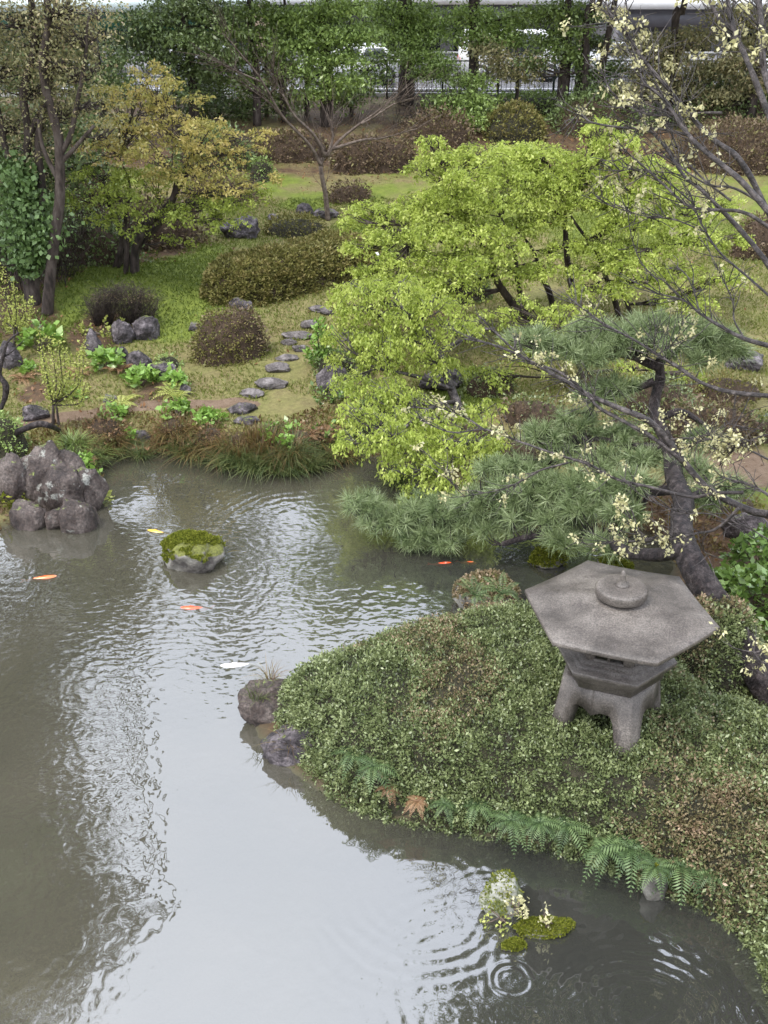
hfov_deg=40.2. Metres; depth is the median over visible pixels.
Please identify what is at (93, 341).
rock
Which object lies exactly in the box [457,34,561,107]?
street tree
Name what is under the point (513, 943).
mossy rock
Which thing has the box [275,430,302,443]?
fern
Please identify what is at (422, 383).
rock
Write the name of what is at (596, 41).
street tree
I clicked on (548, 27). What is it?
window
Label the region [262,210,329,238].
clipped bush
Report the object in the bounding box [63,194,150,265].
bare scrub
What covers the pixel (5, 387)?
old stem
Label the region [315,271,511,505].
weeping maple
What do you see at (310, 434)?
shrub
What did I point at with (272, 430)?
grass clump
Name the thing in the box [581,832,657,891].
fern
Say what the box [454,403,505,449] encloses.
bush
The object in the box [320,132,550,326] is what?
maple
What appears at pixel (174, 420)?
shrub
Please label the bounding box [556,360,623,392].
bush
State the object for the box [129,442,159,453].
fern
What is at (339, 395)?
leafy plant
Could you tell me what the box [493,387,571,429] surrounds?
bush
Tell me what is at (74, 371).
fern
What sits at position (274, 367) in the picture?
stepping stone
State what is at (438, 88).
road marking
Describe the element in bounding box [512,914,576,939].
mossy rock
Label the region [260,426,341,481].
grass clump
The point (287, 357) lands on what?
stepping stone
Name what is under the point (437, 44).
window
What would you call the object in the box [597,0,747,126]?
street tree
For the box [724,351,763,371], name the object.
rock
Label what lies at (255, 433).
grass clump
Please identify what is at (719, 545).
bank ground cover
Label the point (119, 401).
fern
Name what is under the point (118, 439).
grass clump
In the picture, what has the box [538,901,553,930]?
sprig
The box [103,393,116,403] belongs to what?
rock
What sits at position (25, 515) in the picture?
boulder
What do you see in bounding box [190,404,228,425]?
leafy plant
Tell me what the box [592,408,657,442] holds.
bush
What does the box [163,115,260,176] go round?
thicket
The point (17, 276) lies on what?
bare scrub
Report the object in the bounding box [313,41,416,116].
street tree
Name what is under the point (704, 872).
fern
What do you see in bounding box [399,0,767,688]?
blossoming tree
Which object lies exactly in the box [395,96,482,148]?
thicket
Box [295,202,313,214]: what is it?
rock
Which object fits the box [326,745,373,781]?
fern
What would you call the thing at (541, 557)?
mossy rock
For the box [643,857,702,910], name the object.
fern
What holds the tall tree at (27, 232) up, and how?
on the ground at (294, 185)
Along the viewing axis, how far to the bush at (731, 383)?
16.83 m
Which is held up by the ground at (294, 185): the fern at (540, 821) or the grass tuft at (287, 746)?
the fern at (540, 821)
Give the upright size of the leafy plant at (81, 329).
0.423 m
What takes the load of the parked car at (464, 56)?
on the street
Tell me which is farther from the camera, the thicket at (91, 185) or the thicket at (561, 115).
the thicket at (561, 115)
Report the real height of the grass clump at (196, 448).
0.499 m
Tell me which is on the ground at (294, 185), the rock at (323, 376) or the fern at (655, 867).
the rock at (323, 376)
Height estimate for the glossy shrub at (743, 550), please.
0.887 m
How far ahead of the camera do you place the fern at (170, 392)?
16.96 m
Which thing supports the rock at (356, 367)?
on the ground at (294, 185)
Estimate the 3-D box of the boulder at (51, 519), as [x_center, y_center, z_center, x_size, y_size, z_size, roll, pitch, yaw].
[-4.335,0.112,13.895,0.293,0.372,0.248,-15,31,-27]
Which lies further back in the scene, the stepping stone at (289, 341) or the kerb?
the kerb
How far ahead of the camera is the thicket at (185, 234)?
23.65 m
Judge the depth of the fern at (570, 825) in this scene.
8.54 m
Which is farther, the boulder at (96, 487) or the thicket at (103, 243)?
the thicket at (103, 243)
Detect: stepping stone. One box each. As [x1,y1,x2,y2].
[239,388,263,397]
[254,377,288,389]
[265,362,290,372]
[275,354,298,361]
[280,338,296,345]
[281,331,311,338]
[292,345,308,351]
[300,320,318,328]
[308,305,329,312]
[320,309,333,314]
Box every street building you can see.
[0,0,258,51]
[262,0,587,51]
[590,0,767,51]
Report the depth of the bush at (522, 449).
14.80 m
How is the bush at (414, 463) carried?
on the ground at (294, 185)
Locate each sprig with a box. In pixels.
[479,896,523,936]
[504,885,529,918]
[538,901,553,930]
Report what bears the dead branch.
on the ground at (294, 185)
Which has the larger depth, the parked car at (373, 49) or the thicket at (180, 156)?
the parked car at (373, 49)
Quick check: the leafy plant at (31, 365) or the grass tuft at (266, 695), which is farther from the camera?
the leafy plant at (31, 365)
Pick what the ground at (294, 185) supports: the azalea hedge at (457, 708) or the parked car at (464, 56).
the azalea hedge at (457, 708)
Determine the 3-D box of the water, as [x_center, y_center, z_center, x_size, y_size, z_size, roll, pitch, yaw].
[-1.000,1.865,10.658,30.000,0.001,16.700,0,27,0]
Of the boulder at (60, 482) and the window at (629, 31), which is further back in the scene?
the window at (629, 31)
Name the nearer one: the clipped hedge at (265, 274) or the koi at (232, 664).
the koi at (232, 664)
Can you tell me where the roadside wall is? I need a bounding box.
[14,52,733,72]
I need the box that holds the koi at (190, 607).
[181,605,201,608]
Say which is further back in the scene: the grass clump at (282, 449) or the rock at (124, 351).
the rock at (124, 351)
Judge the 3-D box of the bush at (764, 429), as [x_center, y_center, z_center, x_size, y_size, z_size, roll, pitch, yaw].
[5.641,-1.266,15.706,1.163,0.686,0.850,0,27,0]
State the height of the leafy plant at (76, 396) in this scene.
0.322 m
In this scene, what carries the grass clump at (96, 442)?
on the ground at (294, 185)
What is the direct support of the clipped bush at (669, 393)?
on the ground at (294, 185)
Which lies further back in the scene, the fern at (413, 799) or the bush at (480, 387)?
the bush at (480, 387)
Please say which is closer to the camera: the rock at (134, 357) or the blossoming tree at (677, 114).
the blossoming tree at (677, 114)
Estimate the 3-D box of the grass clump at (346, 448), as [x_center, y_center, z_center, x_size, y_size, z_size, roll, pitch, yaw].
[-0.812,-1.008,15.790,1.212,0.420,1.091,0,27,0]
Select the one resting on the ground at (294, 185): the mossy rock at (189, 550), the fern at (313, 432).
the fern at (313, 432)
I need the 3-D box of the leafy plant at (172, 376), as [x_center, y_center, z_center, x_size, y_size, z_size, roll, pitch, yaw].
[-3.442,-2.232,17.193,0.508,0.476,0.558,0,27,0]
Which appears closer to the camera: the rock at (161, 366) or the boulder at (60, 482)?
the boulder at (60, 482)
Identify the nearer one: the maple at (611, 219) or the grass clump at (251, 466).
the grass clump at (251, 466)
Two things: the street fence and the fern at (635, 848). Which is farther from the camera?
the street fence
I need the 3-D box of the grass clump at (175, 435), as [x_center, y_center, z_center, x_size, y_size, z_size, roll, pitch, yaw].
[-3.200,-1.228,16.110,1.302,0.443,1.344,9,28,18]
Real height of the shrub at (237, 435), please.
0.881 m
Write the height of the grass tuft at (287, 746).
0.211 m
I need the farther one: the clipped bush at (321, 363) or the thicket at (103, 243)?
the thicket at (103, 243)
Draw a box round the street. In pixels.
[3,73,716,92]
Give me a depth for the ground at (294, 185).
19.63 m
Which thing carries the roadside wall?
on the ground at (294, 185)
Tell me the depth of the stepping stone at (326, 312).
19.98 m
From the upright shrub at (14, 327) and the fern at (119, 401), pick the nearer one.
the fern at (119, 401)
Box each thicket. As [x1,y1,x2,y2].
[42,205,152,269]
[51,143,126,224]
[89,186,217,251]
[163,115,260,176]
[179,160,263,204]
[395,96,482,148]
[537,77,658,138]
[650,69,767,130]
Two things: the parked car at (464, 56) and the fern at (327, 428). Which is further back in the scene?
the parked car at (464, 56)
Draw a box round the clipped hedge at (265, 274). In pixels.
[198,228,380,307]
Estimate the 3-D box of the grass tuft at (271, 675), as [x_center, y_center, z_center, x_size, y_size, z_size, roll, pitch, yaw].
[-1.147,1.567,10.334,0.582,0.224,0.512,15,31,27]
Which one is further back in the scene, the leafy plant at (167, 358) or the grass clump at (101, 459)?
the leafy plant at (167, 358)
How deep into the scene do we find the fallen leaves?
26.44 m
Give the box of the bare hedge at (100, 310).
[74,276,168,327]
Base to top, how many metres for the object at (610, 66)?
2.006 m
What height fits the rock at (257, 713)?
0.591 m
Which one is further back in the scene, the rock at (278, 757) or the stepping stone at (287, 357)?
the stepping stone at (287, 357)
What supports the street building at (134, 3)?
on the ground at (294, 185)
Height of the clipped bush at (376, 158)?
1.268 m
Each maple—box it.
[65,160,274,267]
[76,58,284,273]
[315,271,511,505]
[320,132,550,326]
[463,291,708,394]
[472,139,640,313]
[560,114,758,319]
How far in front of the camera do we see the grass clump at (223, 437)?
15.68 m
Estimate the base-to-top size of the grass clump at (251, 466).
0.531 m
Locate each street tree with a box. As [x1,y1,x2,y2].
[0,0,160,146]
[99,0,260,131]
[170,74,273,125]
[196,0,301,126]
[229,71,319,118]
[249,0,394,126]
[260,0,314,122]
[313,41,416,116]
[345,0,469,105]
[415,0,550,133]
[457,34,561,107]
[503,0,603,112]
[507,0,620,96]
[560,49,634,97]
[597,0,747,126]
[690,0,767,120]
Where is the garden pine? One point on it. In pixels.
(558, 497)
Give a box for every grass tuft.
[237,659,291,686]
[241,672,278,705]
[253,720,306,761]
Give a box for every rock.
[0,340,22,369]
[22,404,49,421]
[84,328,101,355]
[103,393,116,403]
[110,319,134,344]
[115,346,128,362]
[126,350,151,371]
[132,315,159,340]
[135,430,150,441]
[150,361,175,379]
[160,528,225,572]
[179,384,191,395]
[188,321,200,330]
[220,215,259,238]
[227,402,257,414]
[228,297,252,308]
[233,416,259,425]
[237,678,284,726]
[260,724,311,766]
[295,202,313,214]
[313,207,338,218]
[315,364,349,395]
[354,364,370,378]
[419,366,462,390]
[452,568,521,609]
[478,869,523,918]
[501,936,527,951]
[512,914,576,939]
[527,544,568,568]
[595,554,634,569]
[641,862,671,900]
[721,512,767,538]
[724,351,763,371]
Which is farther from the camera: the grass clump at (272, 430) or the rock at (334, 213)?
the rock at (334, 213)
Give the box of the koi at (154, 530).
[148,529,162,532]
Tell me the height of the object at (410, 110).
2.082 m
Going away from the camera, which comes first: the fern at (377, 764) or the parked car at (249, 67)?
the fern at (377, 764)
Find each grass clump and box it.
[50,427,129,464]
[55,423,145,459]
[57,437,117,473]
[73,412,138,450]
[97,428,160,466]
[137,412,200,458]
[148,420,228,466]
[151,414,219,446]
[161,423,234,476]
[183,437,263,476]
[191,428,252,461]
[201,430,327,487]
[225,419,288,459]
[241,427,317,470]
[247,440,334,488]
[251,416,285,447]
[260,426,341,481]
[302,430,368,470]
[303,426,361,468]
[371,461,432,494]
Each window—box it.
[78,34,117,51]
[419,30,441,51]
[452,26,466,51]
[541,26,573,44]
[626,31,663,40]
[678,31,714,51]
[725,31,755,50]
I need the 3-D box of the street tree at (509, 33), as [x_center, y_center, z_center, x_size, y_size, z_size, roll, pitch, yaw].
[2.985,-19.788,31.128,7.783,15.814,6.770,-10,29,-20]
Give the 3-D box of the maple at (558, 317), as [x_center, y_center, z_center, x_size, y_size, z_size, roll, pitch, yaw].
[3.299,-2.631,16.991,4.056,1.782,1.665,0,27,0]
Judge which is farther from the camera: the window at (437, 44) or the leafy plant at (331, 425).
the window at (437, 44)
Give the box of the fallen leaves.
[0,113,765,565]
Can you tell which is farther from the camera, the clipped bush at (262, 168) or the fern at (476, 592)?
the clipped bush at (262, 168)
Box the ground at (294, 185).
[0,5,767,973]
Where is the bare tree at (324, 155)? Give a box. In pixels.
[172,1,443,220]
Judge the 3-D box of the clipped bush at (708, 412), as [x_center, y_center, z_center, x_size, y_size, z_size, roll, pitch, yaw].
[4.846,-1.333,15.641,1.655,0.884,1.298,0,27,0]
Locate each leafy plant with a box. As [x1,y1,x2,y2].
[0,491,28,509]
[14,316,65,351]
[17,358,38,375]
[66,385,87,399]
[71,447,95,466]
[76,315,124,341]
[84,463,102,474]
[85,344,125,371]
[97,399,129,420]
[104,490,113,500]
[119,360,161,387]
[122,426,136,438]
[155,394,190,419]
[159,362,191,389]
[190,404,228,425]
[259,415,303,448]
[309,381,353,407]
[311,419,353,440]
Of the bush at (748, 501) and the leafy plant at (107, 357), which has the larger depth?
the leafy plant at (107, 357)
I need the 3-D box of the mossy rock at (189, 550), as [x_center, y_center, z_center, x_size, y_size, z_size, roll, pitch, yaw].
[-2.390,0.494,13.104,0.843,0.479,0.862,0,27,0]
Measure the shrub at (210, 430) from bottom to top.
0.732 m
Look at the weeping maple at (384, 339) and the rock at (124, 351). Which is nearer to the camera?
the weeping maple at (384, 339)
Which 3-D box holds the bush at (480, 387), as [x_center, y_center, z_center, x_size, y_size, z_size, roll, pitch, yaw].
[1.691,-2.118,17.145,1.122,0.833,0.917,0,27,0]
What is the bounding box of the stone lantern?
[525,560,719,755]
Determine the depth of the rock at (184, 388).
17.05 m
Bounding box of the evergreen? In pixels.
[0,97,131,266]
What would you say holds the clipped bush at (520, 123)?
on the ground at (294, 185)
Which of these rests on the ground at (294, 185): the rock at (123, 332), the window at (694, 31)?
the rock at (123, 332)
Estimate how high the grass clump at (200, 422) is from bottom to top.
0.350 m
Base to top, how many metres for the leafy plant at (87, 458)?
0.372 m
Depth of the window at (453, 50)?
51.21 m
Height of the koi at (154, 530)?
0.092 m
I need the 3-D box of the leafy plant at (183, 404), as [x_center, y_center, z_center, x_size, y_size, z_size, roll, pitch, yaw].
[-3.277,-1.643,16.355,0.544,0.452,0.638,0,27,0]
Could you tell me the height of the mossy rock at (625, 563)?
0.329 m
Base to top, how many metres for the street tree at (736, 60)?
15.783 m
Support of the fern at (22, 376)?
on the ground at (294, 185)
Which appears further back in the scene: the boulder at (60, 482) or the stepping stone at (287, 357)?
the stepping stone at (287, 357)
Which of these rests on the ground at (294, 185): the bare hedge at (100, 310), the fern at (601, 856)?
the bare hedge at (100, 310)
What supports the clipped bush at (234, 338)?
on the ground at (294, 185)
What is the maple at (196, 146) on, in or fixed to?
on the ground at (294, 185)
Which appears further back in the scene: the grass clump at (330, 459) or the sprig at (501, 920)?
the grass clump at (330, 459)
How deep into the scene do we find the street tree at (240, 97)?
32.88 m
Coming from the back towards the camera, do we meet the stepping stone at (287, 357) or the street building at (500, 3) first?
the street building at (500, 3)
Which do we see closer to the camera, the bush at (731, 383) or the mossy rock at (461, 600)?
the mossy rock at (461, 600)
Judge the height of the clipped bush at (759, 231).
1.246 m
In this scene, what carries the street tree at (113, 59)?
on the ground at (294, 185)
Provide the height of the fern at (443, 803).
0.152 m
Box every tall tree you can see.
[0,0,117,304]
[0,31,92,305]
[1,0,157,315]
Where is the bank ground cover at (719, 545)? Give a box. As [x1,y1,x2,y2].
[0,399,733,565]
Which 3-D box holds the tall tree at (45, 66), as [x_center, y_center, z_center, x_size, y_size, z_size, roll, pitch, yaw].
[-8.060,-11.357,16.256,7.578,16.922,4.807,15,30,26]
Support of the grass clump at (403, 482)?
on the ground at (294, 185)
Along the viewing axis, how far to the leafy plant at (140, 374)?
17.25 m
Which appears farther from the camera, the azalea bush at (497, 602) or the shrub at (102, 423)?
the shrub at (102, 423)
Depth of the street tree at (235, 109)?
32.97 m
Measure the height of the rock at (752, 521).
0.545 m
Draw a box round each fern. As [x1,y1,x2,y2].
[8,369,40,385]
[62,366,95,379]
[96,394,143,412]
[99,362,136,373]
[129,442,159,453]
[146,440,169,456]
[151,382,192,401]
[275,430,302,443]
[295,426,322,439]
[307,424,341,439]
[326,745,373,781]
[352,755,402,797]
[370,753,395,780]
[375,784,398,806]
[402,795,430,819]
[423,794,460,828]
[453,797,498,831]
[457,576,489,605]
[479,572,519,603]
[484,808,545,858]
[519,811,571,851]
[546,814,600,863]
[578,833,637,888]
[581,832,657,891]
[626,852,677,899]
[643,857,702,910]
[687,866,732,900]
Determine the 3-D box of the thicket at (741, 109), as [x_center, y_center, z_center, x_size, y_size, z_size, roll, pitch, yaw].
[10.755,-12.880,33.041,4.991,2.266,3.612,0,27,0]
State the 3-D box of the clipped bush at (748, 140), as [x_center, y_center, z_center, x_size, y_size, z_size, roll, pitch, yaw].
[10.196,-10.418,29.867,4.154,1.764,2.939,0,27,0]
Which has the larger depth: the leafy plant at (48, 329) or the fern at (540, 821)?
the leafy plant at (48, 329)
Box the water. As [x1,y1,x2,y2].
[0,452,767,1023]
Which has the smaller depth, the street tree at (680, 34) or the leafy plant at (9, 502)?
the leafy plant at (9, 502)
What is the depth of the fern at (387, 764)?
9.06 m
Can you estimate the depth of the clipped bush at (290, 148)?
30.02 m
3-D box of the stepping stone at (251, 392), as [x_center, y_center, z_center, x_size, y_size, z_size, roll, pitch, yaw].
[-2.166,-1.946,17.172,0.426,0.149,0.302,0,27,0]
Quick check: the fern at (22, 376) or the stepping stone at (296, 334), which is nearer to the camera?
the fern at (22, 376)
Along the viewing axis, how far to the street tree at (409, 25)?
33.30 m
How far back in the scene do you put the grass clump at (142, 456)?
15.89 m
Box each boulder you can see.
[0,452,27,503]
[9,498,46,530]
[20,440,61,501]
[33,462,84,510]
[44,507,59,529]
[58,497,98,533]
[59,449,85,468]
[76,466,108,510]
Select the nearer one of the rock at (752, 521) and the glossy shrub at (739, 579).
the glossy shrub at (739, 579)
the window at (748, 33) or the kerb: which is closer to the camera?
the kerb
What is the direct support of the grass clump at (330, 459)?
on the ground at (294, 185)
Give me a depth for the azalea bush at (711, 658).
9.89 m
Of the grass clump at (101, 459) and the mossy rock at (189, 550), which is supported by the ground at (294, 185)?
the grass clump at (101, 459)
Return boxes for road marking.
[62,88,572,88]
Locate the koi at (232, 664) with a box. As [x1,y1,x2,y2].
[221,662,248,667]
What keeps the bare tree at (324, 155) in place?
on the ground at (294, 185)
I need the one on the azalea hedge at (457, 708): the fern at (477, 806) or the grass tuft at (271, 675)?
the fern at (477, 806)
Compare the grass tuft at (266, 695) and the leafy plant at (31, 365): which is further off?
the leafy plant at (31, 365)
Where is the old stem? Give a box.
[0,332,23,409]
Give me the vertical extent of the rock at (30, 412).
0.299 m
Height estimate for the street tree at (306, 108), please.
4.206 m
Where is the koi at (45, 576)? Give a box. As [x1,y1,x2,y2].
[33,575,56,578]
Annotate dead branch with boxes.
[13,421,60,435]
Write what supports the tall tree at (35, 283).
on the ground at (294, 185)
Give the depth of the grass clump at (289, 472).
15.29 m
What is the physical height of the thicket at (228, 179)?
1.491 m
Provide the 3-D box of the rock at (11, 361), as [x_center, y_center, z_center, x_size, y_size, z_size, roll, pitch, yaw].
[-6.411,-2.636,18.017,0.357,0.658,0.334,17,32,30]
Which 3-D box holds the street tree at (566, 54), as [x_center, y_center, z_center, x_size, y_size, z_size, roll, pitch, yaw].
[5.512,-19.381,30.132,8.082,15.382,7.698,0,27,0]
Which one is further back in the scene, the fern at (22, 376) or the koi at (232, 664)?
the fern at (22, 376)
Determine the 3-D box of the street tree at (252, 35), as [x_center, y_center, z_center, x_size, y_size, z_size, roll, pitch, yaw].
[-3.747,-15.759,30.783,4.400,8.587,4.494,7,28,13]
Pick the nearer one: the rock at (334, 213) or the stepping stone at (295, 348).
the stepping stone at (295, 348)
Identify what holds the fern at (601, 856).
on the azalea hedge at (457, 708)
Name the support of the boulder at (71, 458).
on the ground at (294, 185)
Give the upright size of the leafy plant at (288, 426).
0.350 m
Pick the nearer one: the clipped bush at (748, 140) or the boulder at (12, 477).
the boulder at (12, 477)
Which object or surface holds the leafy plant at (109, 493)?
on the ground at (294, 185)
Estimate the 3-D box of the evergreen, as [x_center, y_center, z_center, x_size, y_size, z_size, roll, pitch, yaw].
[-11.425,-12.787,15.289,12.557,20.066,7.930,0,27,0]
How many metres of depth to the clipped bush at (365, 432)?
15.99 m
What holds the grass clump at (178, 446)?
on the ground at (294, 185)
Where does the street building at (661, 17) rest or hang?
on the ground at (294, 185)
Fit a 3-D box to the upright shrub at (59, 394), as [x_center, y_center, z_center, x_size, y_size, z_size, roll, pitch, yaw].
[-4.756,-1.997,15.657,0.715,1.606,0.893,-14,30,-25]
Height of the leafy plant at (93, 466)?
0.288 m
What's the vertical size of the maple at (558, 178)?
3.151 m
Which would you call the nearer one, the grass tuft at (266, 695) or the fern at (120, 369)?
the grass tuft at (266, 695)
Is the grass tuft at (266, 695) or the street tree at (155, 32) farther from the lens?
the street tree at (155, 32)
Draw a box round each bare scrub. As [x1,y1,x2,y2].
[0,201,106,292]
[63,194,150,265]
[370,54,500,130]
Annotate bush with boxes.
[0,410,39,458]
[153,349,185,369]
[186,297,271,367]
[246,155,278,182]
[250,126,332,163]
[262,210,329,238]
[310,345,354,374]
[322,177,376,204]
[327,131,420,175]
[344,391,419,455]
[393,430,444,468]
[443,271,493,303]
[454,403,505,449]
[455,356,519,398]
[467,598,507,614]
[479,97,550,145]
[487,88,556,115]
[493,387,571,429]
[495,430,543,469]
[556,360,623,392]
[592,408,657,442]
[616,370,704,415]
[664,393,761,454]
[671,111,767,176]
[675,592,767,701]
[691,484,767,516]
[693,364,767,403]
[726,210,767,260]
[742,409,767,446]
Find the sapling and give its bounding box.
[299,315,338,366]
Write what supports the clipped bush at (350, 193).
on the ground at (294, 185)
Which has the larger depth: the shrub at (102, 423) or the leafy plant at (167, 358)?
the leafy plant at (167, 358)
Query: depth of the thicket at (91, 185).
25.36 m
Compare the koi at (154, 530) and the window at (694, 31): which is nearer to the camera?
the koi at (154, 530)
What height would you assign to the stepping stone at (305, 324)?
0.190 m
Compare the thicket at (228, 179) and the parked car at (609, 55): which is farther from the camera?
the parked car at (609, 55)
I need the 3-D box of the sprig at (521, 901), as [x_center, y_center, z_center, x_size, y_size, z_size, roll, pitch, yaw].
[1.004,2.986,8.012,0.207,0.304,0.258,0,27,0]
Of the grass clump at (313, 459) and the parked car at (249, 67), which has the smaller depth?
the grass clump at (313, 459)
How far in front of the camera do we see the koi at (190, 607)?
12.13 m
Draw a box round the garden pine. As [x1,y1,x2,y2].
[334,304,767,706]
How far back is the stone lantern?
8.60 m
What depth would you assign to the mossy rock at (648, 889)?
8.25 m
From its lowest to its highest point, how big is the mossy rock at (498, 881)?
0.500 m
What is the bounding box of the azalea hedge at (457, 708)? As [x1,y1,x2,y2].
[271,598,767,1003]
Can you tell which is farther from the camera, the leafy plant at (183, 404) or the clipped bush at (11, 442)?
the leafy plant at (183, 404)
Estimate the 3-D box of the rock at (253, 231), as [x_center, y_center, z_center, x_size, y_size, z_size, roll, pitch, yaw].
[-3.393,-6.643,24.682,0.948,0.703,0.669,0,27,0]
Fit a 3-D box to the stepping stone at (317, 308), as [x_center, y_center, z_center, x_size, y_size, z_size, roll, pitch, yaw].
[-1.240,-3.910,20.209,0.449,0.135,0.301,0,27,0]
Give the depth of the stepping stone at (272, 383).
17.35 m
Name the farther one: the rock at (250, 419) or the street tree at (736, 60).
the street tree at (736, 60)
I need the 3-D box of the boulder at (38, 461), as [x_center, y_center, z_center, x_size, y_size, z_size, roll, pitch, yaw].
[-4.667,-0.407,14.412,0.772,1.213,0.526,-9,28,-17]
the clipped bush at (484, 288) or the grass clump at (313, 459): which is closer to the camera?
the grass clump at (313, 459)
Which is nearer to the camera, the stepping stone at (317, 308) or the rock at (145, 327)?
the rock at (145, 327)
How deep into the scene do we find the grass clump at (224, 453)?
15.49 m
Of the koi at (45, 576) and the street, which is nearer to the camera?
the koi at (45, 576)
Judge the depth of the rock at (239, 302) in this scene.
20.00 m
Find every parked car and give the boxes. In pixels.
[150,42,263,80]
[297,43,399,84]
[458,29,571,81]
[574,41,690,75]
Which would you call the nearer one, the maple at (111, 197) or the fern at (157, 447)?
the fern at (157, 447)
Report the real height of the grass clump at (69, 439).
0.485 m
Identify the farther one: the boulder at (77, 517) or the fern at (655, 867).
the boulder at (77, 517)
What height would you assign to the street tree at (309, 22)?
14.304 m
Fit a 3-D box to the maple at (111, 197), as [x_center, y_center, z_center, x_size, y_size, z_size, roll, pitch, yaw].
[-4.479,-5.676,20.743,4.274,2.329,2.289,11,29,21]
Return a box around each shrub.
[0,262,37,345]
[35,326,90,425]
[77,404,131,456]
[140,407,192,454]
[175,418,233,461]
[207,412,254,465]
[287,414,338,461]
[714,555,767,642]
[719,522,767,585]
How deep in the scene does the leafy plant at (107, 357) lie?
17.72 m
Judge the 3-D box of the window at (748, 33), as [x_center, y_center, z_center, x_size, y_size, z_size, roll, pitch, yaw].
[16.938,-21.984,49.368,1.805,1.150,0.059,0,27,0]
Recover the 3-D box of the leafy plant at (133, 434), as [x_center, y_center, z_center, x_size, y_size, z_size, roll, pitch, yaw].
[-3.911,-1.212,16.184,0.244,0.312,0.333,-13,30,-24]
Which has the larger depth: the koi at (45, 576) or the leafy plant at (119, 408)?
the leafy plant at (119, 408)
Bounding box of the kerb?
[1,93,652,96]
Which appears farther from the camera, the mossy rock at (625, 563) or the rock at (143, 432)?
the rock at (143, 432)
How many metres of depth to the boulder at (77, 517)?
13.69 m
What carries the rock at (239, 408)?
on the ground at (294, 185)
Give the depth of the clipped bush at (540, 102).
33.73 m
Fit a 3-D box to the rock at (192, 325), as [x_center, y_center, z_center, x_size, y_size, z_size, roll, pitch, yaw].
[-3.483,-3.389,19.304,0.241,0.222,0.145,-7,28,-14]
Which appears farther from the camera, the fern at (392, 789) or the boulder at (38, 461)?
the boulder at (38, 461)

